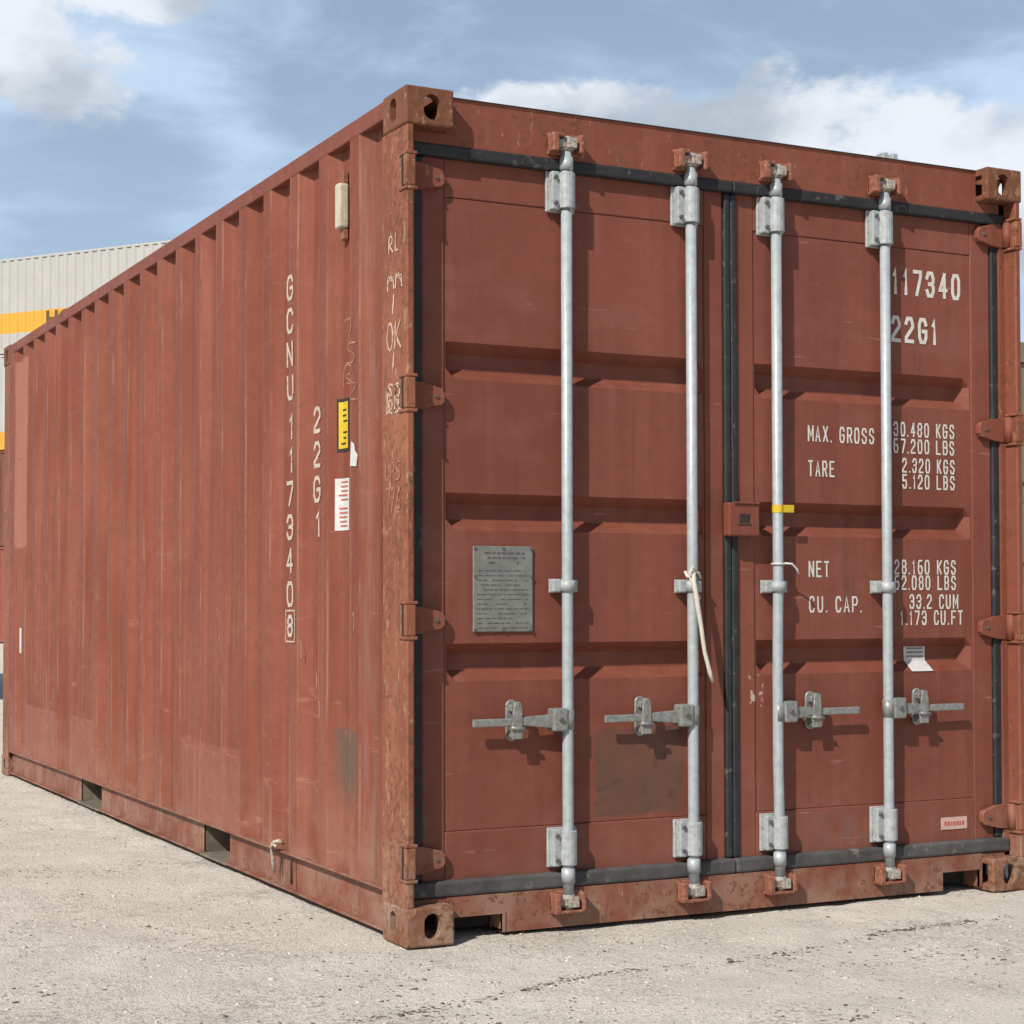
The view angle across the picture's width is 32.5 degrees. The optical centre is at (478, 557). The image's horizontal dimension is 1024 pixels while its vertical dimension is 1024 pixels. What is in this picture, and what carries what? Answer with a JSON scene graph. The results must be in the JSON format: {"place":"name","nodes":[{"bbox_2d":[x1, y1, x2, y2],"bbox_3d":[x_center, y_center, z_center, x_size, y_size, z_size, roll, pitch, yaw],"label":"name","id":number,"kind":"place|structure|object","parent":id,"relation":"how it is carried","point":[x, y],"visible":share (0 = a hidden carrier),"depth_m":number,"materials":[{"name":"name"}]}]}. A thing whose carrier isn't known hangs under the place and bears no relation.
{"place":"outdoors","nodes":[
{"label":"outdoors","id":0,"kind":"place"},
{"bbox_2d":[0,642,1023,1023],"bbox_3d":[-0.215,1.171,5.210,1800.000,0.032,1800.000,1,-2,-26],"label":"ground","id":1,"kind":"structure","parent":0,"point":[90,946],"depth_m":5.13,"materials":[{"name":"grey concrete"}]},
{"bbox_2d":[0,547,3,641],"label":"stacked container","id":2,"kind":"object","parent":1,"relation":"on","point":[1,588],"depth_m":47.20,"materials":[{"name":"red paint"}]},
{"bbox_2d":[0,451,3,546],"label":"stacked container","id":3,"kind":"object","parent":2,"relation":"on","point":[2,501],"visible":0.01,"depth_m":47.27,"materials":[{"name":"brown paint"}]},
{"bbox_2d":[0,355,4,450],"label":"stacked container","id":4,"kind":"object","parent":3,"relation":"on","point":[2,403],"depth_m":47.34,"materials":[{"name":"white metal"}]},
{"bbox_2d":[0,240,170,354],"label":"stacked container","id":5,"kind":"object","parent":4,"relation":"on","point":[36,291],"visible":0.21,"depth_m":46.67,"materials":[{"name":"white metal"}]},
{"bbox_2d":[0,818,1017,1023],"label":"dark debris","id":6,"kind":"object","parent":1,"relation":"on","point":[730,961],"visible":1,"depth_m":4.87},
{"bbox_2d":[0,771,1023,1023],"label":"loose stones","id":7,"kind":"object","parent":1,"relation":"on","point":[492,957],"visible":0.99,"depth_m":4.96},
{"bbox_2d":[2,84,1023,948],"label":"shipping container","id":8,"kind":"object","parent":1,"relation":"on","point":[392,478],"visible":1,"depth_m":5.92,"materials":[{"name":"metal"}]},
{"bbox_2d":[270,839,284,873],"bbox_3d":[-0.719,1.060,6.215,0.039,0.134,0.093,1,-2,-30],"label":"wire tie","id":9,"kind":"object","parent":8,"relation":"hanging from","point":[273,845],"visible":1,"depth_m":6.21,"materials":[{"name":"beige plastic"}]},
{"bbox_2d":[414,136,735,908],"bbox_3d":[0.302,-0.114,5.584,1.205,2.434,0.130,1,-2,-26],"label":"door","id":10,"kind":"structure","parent":8,"relation":"in","point":[572,420],"depth_m":5.58,"materials":[{"name":"paint"}]},
{"bbox_2d":[684,566,713,682],"bbox_3d":[0.715,0.219,5.735,0.099,0.382,0.074,1,-2,-26],"label":"strap","id":11,"kind":"object","parent":8,"relation":"attached to","point":[692,578],"visible":1,"depth_m":5.71,"materials":[{"name":"white plastic"}]},
{"bbox_2d":[772,505,793,512],"bbox_3d":[1.021,-0.163,5.905,0.072,0.026,0.040,1,-2,-26],"label":"tape","id":12,"kind":"object","parent":8,"relation":"attached to","point":[782,508],"visible":1,"depth_m":5.89,"materials":[{"name":"yellow plastic"}]},
{"bbox_2d":[771,562,798,573],"bbox_3d":[1.028,0.036,5.886,0.094,0.040,0.050,-1,-2,18],"label":"cable tie","id":13,"kind":"object","parent":8,"relation":"attached to","point":[794,566],"visible":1,"depth_m":5.88,"materials":[{"name":"white plastic"}]},
{"bbox_2d":[723,164,1015,889],"bbox_3d":[1.366,-0.102,6.108,1.244,2.434,0.130,1,-2,-26],"label":"door","id":14,"kind":"structure","parent":8,"relation":"in","point":[866,679],"depth_m":6.09,"materials":[{"name":"paint"}]},
{"bbox_2d":[1021,342,1023,651],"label":"olive container","id":15,"kind":"object","parent":1,"relation":"on","point":[1022,377],"visible":0.01,"depth_m":10.47,"materials":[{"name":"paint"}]},
{"bbox_2d":[1021,363,1023,651],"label":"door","id":16,"kind":"structure","parent":15,"relation":"in","point":[1022,365],"depth_m":10.47,"materials":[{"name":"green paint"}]},
{"bbox_2d":[0,0,1023,341],"label":"sky","id":17,"kind":"structure","parent":0,"point":[123,122],"materials":[{"name":"blue"}]}
]}

